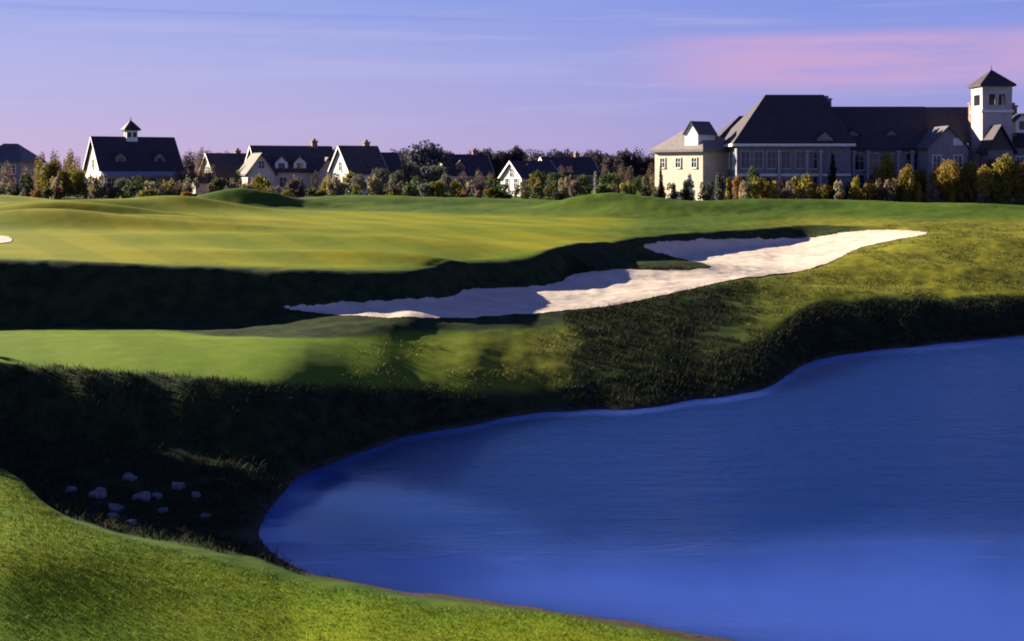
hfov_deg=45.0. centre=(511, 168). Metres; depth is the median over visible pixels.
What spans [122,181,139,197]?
bush
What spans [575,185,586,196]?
bush
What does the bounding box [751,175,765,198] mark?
bush
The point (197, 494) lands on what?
boulder
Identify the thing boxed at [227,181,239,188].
bush
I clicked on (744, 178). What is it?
window
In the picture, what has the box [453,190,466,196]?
bush
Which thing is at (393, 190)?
bush
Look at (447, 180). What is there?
tree
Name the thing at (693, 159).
window
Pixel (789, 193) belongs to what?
bush
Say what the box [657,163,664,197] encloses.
tree
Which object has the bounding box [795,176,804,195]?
window
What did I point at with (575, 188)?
bush
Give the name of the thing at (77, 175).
tree
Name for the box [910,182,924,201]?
bush
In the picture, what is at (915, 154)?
window
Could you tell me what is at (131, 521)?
boulder
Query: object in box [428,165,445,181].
tree
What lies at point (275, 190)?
bush
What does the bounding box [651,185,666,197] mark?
bush
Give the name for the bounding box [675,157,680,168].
window
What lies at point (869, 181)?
bush
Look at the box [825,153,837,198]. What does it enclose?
tree
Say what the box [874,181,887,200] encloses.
bush
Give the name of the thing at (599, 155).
tree
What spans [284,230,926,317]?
sand bunker
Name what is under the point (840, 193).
bush
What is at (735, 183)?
bush
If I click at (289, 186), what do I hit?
bush
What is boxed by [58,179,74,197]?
bush
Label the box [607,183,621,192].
bush
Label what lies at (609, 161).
tree
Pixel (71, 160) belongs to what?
tree
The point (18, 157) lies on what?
house
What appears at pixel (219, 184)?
bush
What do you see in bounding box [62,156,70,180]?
tree
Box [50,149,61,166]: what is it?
tree
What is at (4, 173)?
tree
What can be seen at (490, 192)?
bush
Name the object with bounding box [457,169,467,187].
tree
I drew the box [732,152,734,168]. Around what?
window
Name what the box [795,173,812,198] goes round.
bush
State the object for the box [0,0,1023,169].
sky
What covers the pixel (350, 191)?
bush
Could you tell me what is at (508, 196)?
bush
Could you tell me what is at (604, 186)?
bush
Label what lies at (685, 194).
bush
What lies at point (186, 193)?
bush
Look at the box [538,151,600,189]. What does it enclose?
house
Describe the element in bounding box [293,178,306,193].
tree
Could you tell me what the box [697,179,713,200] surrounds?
bush
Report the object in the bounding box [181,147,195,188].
tree
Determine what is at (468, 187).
bush
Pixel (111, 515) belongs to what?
boulder
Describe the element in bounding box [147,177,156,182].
window
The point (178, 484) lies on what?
boulder
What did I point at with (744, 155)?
window
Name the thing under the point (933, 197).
bush
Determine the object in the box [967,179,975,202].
bush
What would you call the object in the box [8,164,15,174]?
window
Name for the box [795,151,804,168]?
window
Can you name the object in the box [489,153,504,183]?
tree
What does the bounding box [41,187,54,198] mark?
bush
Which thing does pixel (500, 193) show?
bush
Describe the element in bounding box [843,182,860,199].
bush
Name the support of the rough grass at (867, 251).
on the ground at (210, 284)
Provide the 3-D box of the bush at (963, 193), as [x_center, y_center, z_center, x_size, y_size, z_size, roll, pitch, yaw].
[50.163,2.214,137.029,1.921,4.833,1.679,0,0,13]
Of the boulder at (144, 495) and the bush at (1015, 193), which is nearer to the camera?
the boulder at (144, 495)
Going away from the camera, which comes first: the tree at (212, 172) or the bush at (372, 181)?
the bush at (372, 181)
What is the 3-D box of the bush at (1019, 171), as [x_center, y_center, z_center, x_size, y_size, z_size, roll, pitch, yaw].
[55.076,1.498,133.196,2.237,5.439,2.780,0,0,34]
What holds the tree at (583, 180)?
on the ground at (210, 284)
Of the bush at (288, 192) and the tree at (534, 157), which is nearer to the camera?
the bush at (288, 192)
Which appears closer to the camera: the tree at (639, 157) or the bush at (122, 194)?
the bush at (122, 194)
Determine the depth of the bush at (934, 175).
134.82 m
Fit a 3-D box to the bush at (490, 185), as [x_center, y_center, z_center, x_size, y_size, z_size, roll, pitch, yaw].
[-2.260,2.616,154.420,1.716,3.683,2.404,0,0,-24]
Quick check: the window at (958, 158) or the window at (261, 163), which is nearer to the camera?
the window at (958, 158)
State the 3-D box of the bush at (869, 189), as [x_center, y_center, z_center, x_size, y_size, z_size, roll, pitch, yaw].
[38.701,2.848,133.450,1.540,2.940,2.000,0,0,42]
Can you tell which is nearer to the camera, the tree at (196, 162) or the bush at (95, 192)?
the bush at (95, 192)
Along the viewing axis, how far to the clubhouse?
144.90 m
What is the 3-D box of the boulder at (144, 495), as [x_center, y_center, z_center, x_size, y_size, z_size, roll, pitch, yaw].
[-9.748,8.690,32.496,0.459,0.376,0.518,-21,-2,-40]
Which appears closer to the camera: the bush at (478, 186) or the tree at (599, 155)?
the bush at (478, 186)
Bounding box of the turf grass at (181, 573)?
[0,469,686,640]
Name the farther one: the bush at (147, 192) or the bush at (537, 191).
the bush at (537, 191)
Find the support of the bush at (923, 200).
on the ground at (210, 284)
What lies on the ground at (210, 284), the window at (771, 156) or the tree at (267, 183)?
the tree at (267, 183)
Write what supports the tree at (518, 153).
on the ground at (210, 284)
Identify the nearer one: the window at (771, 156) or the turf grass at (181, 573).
the turf grass at (181, 573)
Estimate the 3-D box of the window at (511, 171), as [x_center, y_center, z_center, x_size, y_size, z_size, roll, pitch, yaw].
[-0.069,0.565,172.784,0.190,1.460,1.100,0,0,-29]
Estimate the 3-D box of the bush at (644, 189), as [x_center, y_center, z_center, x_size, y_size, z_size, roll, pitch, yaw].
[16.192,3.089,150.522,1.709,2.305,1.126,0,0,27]
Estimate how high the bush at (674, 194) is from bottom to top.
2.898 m
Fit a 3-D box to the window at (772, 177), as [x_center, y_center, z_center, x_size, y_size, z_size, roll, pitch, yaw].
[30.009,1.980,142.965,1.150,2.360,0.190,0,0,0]
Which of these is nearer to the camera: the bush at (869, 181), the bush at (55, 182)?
the bush at (869, 181)
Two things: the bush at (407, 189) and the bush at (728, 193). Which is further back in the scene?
the bush at (407, 189)
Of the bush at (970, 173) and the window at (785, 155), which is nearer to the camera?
the bush at (970, 173)
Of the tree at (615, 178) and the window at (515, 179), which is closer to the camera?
the tree at (615, 178)
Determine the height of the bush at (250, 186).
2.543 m
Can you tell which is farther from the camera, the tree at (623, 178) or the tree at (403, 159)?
the tree at (403, 159)
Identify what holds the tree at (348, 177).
on the ground at (210, 284)
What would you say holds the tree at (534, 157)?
on the ground at (210, 284)
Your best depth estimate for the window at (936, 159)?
140.96 m
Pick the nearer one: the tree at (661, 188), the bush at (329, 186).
the tree at (661, 188)
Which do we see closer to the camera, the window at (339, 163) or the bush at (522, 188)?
the bush at (522, 188)
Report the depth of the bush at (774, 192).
132.62 m
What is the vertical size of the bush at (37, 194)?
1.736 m
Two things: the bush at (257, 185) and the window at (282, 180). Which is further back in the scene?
the window at (282, 180)
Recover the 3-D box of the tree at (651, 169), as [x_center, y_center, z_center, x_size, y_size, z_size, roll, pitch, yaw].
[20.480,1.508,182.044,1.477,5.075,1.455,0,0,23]
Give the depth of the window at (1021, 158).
143.98 m
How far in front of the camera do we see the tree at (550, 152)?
241.51 m
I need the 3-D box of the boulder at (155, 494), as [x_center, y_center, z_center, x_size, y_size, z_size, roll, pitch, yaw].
[-9.411,8.696,32.753,0.374,0.223,0.312,10,-3,16]
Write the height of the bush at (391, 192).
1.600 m
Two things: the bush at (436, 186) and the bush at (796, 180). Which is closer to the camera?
the bush at (796, 180)
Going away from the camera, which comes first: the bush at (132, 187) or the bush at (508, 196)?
the bush at (132, 187)
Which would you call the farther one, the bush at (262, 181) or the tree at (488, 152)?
the tree at (488, 152)
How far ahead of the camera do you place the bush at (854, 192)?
132.90 m
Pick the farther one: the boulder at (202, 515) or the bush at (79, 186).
the bush at (79, 186)
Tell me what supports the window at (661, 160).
in the clubhouse
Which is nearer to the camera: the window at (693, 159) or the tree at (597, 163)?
the window at (693, 159)
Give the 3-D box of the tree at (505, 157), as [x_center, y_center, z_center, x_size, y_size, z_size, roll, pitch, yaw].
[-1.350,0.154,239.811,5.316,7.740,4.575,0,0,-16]
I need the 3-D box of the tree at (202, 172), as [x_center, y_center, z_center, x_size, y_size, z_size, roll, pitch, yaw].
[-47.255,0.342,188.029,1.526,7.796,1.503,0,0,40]
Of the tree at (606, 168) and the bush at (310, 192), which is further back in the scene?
the tree at (606, 168)
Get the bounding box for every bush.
[0,182,13,194]
[4,186,19,195]
[10,182,19,195]
[20,173,33,196]
[29,189,42,197]
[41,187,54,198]
[49,176,61,198]
[53,187,65,198]
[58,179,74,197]
[69,181,86,198]
[82,186,89,198]
[87,174,106,198]
[101,186,120,198]
[103,182,115,198]
[118,189,134,198]
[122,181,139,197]
[127,176,144,195]
[136,189,156,196]
[143,180,159,195]
[161,180,173,195]
[168,178,182,195]
[179,192,192,195]
[182,177,199,192]
[207,183,214,192]
[210,176,226,191]
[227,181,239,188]
[240,183,254,188]
[250,177,260,189]
[253,173,266,190]
[267,186,280,192]
[281,189,293,196]
[285,179,298,195]
[291,175,304,197]
[304,187,317,196]
[315,188,327,196]
[326,171,340,195]
[333,182,348,194]
[345,188,362,194]
[351,184,360,194]
[366,174,382,194]
[371,183,388,194]
[383,189,399,194]
[388,179,403,195]
[402,176,419,195]
[402,187,416,195]
[414,183,424,196]
[417,182,433,196]
[429,179,444,196]
[433,186,448,196]
[450,179,461,196]
[453,180,474,196]
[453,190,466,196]
[470,190,481,197]
[473,181,483,197]
[483,187,496,197]
[485,175,500,197]
[497,183,509,198]
[501,190,512,198]
[513,179,530,198]
[527,174,540,198]
[532,186,542,199]
[539,186,552,199]
[552,186,568,199]
[558,175,572,198]
[568,179,581,196]
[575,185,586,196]
[583,186,592,194]
[596,172,610,192]
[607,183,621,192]
[619,181,636,194]
[621,184,635,194]
[639,185,650,195]
[641,175,654,192]
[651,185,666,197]
[666,182,678,198]
[679,180,694,200]
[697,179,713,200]
[714,173,725,199]
[724,178,732,199]
[731,175,741,198]
[738,181,750,198]
[747,165,759,195]
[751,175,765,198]
[759,186,769,198]
[763,180,780,198]
[765,177,772,198]
[779,179,786,198]
[782,179,796,198]
[791,176,801,198]
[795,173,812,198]
[809,182,823,198]
[821,184,831,198]
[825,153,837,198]
[833,180,845,199]
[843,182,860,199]
[849,174,859,199]
[851,184,867,199]
[861,182,876,199]
[864,178,875,199]
[871,152,896,200]
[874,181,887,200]
[875,178,897,200]
[893,163,919,196]
[895,174,916,201]
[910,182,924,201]
[914,167,926,195]
[922,178,932,202]
[925,179,939,202]
[928,167,946,201]
[936,159,960,202]
[947,168,965,195]
[947,177,957,202]
[956,167,967,202]
[961,160,978,195]
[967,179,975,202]
[970,182,989,202]
[974,164,995,202]
[979,158,995,203]
[989,173,1010,203]
[991,152,1020,191]
[991,182,1014,204]
[1005,158,1020,201]
[1008,181,1023,204]
[1011,161,1023,204]
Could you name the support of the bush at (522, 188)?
on the ground at (210, 284)
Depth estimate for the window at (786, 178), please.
142.97 m
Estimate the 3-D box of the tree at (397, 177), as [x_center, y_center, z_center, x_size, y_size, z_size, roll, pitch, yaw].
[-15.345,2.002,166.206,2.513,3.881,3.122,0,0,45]
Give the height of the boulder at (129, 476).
0.290 m
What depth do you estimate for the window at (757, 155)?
142.97 m
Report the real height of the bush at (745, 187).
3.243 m
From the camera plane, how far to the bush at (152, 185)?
151.52 m
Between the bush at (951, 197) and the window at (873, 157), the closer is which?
the bush at (951, 197)
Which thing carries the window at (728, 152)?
in the clubhouse
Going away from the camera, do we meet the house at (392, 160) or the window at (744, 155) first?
the window at (744, 155)
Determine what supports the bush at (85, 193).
on the ground at (210, 284)
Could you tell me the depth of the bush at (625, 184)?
146.93 m
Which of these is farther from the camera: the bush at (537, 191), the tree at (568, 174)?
the tree at (568, 174)
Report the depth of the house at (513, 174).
172.91 m
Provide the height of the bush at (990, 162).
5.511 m
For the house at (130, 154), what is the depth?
180.48 m
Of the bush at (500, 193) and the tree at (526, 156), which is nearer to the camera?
the bush at (500, 193)
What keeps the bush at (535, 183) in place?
on the ground at (210, 284)
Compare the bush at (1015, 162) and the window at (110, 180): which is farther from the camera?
the window at (110, 180)
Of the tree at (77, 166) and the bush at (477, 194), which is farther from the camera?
the tree at (77, 166)
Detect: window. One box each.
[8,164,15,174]
[107,178,115,187]
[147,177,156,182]
[223,178,229,186]
[258,160,264,169]
[279,177,287,187]
[338,162,341,171]
[466,177,473,185]
[509,168,513,177]
[513,178,517,189]
[659,158,665,168]
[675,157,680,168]
[691,157,696,168]
[727,152,729,168]
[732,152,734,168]
[740,151,749,168]
[740,176,749,182]
[753,151,762,168]
[766,151,776,168]
[766,176,776,183]
[781,151,790,168]
[781,176,790,189]
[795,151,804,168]
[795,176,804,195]
[808,151,817,168]
[809,176,817,185]
[855,153,864,170]
[855,174,864,190]
[869,153,878,170]
[869,174,878,184]
[886,153,896,170]
[900,153,910,170]
[914,153,916,170]
[932,155,941,170]
[953,155,962,170]
[1015,156,1023,163]
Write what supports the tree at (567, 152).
on the ground at (210, 284)
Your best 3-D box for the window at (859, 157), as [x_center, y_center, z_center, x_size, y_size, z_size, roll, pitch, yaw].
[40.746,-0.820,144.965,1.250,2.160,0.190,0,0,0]
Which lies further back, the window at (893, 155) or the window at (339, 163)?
the window at (339, 163)
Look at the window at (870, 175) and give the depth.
144.97 m
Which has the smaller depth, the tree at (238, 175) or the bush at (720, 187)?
the bush at (720, 187)
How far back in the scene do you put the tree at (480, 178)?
171.82 m
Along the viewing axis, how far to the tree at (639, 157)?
227.71 m
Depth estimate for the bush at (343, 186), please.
154.98 m
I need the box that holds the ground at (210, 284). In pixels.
[0,170,1023,640]
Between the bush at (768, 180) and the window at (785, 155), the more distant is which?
the window at (785, 155)
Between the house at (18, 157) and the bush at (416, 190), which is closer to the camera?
the bush at (416, 190)
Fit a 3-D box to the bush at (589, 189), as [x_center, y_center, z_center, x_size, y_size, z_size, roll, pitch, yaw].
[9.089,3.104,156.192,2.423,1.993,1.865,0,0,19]
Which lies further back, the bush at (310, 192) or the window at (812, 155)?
the bush at (310, 192)
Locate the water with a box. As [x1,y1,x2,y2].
[259,335,1023,640]
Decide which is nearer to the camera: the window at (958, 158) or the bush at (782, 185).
the bush at (782, 185)
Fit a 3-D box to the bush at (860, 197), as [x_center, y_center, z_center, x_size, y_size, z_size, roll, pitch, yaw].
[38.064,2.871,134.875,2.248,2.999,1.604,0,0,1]
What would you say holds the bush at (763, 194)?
on the ground at (210, 284)
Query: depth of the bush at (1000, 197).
131.97 m
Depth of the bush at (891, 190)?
133.33 m
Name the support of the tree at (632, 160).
on the ground at (210, 284)
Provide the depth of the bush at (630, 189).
146.04 m
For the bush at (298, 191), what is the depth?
150.82 m
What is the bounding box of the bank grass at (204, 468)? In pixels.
[0,244,1023,577]
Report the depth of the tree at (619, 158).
225.41 m
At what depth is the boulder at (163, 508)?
31.50 m
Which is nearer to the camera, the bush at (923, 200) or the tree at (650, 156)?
the bush at (923, 200)
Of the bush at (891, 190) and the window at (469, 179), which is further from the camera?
the window at (469, 179)
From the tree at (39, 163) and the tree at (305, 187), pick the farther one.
the tree at (39, 163)
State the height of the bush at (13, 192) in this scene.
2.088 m
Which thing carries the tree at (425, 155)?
on the ground at (210, 284)
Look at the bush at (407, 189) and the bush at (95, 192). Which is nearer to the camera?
the bush at (95, 192)
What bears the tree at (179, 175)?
on the ground at (210, 284)
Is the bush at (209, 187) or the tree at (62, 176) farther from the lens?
the tree at (62, 176)
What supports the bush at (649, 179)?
on the ground at (210, 284)
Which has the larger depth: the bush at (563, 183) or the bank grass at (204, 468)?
the bush at (563, 183)
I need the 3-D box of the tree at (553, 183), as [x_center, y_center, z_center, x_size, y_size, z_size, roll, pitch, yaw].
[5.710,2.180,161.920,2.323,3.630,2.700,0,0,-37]
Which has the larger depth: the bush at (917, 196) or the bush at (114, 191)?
the bush at (114, 191)
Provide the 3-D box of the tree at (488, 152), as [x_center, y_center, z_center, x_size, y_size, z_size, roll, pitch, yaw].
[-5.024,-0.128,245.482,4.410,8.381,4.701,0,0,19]
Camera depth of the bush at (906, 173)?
133.60 m
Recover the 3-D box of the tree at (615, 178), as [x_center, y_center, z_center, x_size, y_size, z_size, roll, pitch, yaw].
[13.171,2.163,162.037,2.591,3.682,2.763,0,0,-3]
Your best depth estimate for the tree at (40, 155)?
231.41 m
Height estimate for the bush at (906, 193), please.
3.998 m
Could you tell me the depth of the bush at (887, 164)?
138.55 m
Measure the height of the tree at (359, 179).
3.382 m
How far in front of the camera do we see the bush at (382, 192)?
145.93 m
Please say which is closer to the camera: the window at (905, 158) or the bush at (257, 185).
the window at (905, 158)
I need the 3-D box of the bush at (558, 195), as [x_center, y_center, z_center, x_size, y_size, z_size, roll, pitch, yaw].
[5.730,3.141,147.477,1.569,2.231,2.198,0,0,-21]
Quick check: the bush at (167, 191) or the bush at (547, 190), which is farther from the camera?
the bush at (547, 190)
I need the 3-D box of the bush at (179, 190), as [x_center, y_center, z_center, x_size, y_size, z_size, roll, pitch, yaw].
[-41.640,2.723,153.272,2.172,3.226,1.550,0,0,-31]
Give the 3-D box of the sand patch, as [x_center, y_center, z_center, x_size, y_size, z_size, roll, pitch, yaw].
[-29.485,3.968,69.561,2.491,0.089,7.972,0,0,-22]
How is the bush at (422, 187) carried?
on the ground at (210, 284)
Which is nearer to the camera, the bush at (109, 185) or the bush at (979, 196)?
the bush at (979, 196)
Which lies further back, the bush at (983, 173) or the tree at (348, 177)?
the tree at (348, 177)
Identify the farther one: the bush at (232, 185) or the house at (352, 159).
the house at (352, 159)
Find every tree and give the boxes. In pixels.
[0,160,14,190]
[19,167,32,190]
[33,157,43,193]
[37,158,62,188]
[38,151,46,170]
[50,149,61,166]
[57,171,71,191]
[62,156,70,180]
[64,148,75,176]
[68,169,86,190]
[72,156,81,171]
[113,177,130,188]
[141,180,160,195]
[172,164,183,189]
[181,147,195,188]
[188,152,199,171]
[194,152,201,172]
[196,147,206,179]
[207,164,215,190]
[233,169,242,186]
[263,179,270,190]
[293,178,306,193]
[310,171,320,188]
[320,176,332,193]
[341,171,354,192]
[349,173,366,191]
[370,167,390,189]
[387,170,408,188]
[398,151,413,164]
[398,160,422,186]
[404,139,453,189]
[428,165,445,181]
[441,173,452,194]
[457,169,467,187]
[473,169,485,192]
[481,147,494,156]
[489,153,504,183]
[499,151,510,168]
[506,145,524,160]
[525,148,534,160]
[527,170,546,190]
[529,149,539,160]
[542,149,563,156]
[546,172,564,192]
[562,149,573,156]
[564,165,574,195]
[577,173,592,187]
[589,153,606,185]
[591,150,607,177]
[599,154,616,178]
[601,164,610,184]
[606,172,621,192]
[610,150,633,177]
[617,163,626,184]
[620,148,636,177]
[624,166,634,190]
[633,147,645,181]
[633,175,651,191]
[634,157,654,181]
[645,153,654,185]
[646,162,654,184]
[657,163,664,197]
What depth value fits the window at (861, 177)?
144.97 m
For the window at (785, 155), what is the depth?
142.97 m
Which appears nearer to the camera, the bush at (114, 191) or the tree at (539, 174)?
the bush at (114, 191)
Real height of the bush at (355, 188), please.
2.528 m
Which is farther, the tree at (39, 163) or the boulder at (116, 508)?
the tree at (39, 163)
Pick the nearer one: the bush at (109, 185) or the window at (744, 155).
the window at (744, 155)
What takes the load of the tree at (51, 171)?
on the ground at (210, 284)
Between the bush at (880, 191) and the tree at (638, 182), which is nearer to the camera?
the bush at (880, 191)
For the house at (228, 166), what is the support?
on the ground at (210, 284)
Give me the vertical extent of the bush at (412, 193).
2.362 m
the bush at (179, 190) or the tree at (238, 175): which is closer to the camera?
the bush at (179, 190)
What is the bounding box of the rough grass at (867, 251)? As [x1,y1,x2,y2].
[344,222,1023,397]
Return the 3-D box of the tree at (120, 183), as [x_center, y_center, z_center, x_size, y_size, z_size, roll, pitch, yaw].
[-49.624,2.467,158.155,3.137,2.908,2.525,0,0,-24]
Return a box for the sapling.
[593,171,597,193]
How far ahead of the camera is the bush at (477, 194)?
146.18 m
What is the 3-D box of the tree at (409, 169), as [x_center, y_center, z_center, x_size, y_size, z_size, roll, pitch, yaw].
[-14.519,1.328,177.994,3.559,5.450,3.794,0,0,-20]
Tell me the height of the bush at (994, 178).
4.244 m
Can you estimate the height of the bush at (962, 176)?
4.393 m
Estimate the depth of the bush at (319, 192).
151.54 m
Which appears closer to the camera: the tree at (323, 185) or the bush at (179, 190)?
the bush at (179, 190)
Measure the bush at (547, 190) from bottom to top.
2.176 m
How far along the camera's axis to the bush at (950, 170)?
133.36 m
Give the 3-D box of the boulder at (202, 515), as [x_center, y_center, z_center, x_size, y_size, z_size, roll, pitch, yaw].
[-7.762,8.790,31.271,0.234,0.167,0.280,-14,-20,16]
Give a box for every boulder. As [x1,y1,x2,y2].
[65,486,76,492]
[87,487,107,498]
[107,513,118,518]
[108,503,123,512]
[122,473,136,480]
[126,519,136,524]
[131,491,150,501]
[150,492,162,499]
[156,507,167,512]
[171,482,185,489]
[191,491,201,497]
[200,513,210,517]
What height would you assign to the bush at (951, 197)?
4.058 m
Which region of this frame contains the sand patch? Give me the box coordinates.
[0,236,11,242]
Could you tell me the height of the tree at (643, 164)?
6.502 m
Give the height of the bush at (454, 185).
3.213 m
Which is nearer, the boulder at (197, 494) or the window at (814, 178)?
the boulder at (197, 494)
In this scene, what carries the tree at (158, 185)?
on the ground at (210, 284)
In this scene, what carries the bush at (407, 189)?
on the ground at (210, 284)
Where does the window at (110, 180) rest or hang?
in the house at (130, 154)
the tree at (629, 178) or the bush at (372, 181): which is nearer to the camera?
the bush at (372, 181)
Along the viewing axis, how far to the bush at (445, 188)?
152.98 m
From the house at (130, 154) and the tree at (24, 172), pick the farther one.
the house at (130, 154)
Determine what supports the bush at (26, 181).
on the ground at (210, 284)
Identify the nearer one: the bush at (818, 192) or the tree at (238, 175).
the bush at (818, 192)
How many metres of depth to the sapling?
149.88 m
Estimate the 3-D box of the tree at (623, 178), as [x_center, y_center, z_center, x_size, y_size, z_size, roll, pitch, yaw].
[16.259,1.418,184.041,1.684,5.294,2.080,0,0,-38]
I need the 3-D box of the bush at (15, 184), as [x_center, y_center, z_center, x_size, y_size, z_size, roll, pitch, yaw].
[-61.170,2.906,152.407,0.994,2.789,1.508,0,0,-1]
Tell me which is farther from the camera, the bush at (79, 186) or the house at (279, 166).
the house at (279, 166)
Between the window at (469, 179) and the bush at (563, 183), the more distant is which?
the window at (469, 179)
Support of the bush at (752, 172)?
on the ground at (210, 284)
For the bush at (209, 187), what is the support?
on the ground at (210, 284)
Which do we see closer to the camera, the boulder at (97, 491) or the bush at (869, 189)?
the boulder at (97, 491)
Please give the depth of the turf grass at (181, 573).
23.97 m
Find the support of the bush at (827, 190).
on the ground at (210, 284)
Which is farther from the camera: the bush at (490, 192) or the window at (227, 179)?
the window at (227, 179)
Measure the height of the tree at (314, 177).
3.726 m
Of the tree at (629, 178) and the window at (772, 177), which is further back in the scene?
the tree at (629, 178)
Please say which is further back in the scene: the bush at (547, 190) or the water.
the bush at (547, 190)
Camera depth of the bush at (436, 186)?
149.06 m
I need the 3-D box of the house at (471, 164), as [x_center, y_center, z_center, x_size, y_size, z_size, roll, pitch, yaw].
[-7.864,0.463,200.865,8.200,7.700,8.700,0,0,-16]
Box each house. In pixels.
[0,143,45,191]
[82,118,185,194]
[186,148,246,193]
[237,139,333,193]
[327,140,388,194]
[381,152,401,188]
[438,148,494,190]
[498,161,559,195]
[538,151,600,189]
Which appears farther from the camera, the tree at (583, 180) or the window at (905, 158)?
the tree at (583, 180)
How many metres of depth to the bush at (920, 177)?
135.64 m
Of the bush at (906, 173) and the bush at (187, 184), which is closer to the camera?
the bush at (906, 173)
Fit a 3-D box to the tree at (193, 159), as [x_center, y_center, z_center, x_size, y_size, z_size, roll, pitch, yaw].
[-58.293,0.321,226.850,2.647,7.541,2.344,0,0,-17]
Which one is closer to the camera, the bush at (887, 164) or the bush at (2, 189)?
the bush at (887, 164)
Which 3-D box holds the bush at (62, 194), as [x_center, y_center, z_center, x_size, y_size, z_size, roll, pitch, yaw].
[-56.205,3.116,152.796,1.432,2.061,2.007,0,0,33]
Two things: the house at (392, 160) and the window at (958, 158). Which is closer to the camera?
the window at (958, 158)
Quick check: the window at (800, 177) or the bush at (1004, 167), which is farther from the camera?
the window at (800, 177)
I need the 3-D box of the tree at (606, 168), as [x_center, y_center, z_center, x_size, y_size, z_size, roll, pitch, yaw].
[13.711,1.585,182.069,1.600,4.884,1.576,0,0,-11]
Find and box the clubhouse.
[649,65,1023,202]
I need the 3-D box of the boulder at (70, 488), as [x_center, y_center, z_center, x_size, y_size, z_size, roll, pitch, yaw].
[-11.760,8.579,32.956,0.378,0.244,0.303,0,0,2]
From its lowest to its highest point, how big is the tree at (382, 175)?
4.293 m
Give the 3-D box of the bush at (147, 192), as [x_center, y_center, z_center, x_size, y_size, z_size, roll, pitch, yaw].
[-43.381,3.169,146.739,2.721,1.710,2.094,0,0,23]

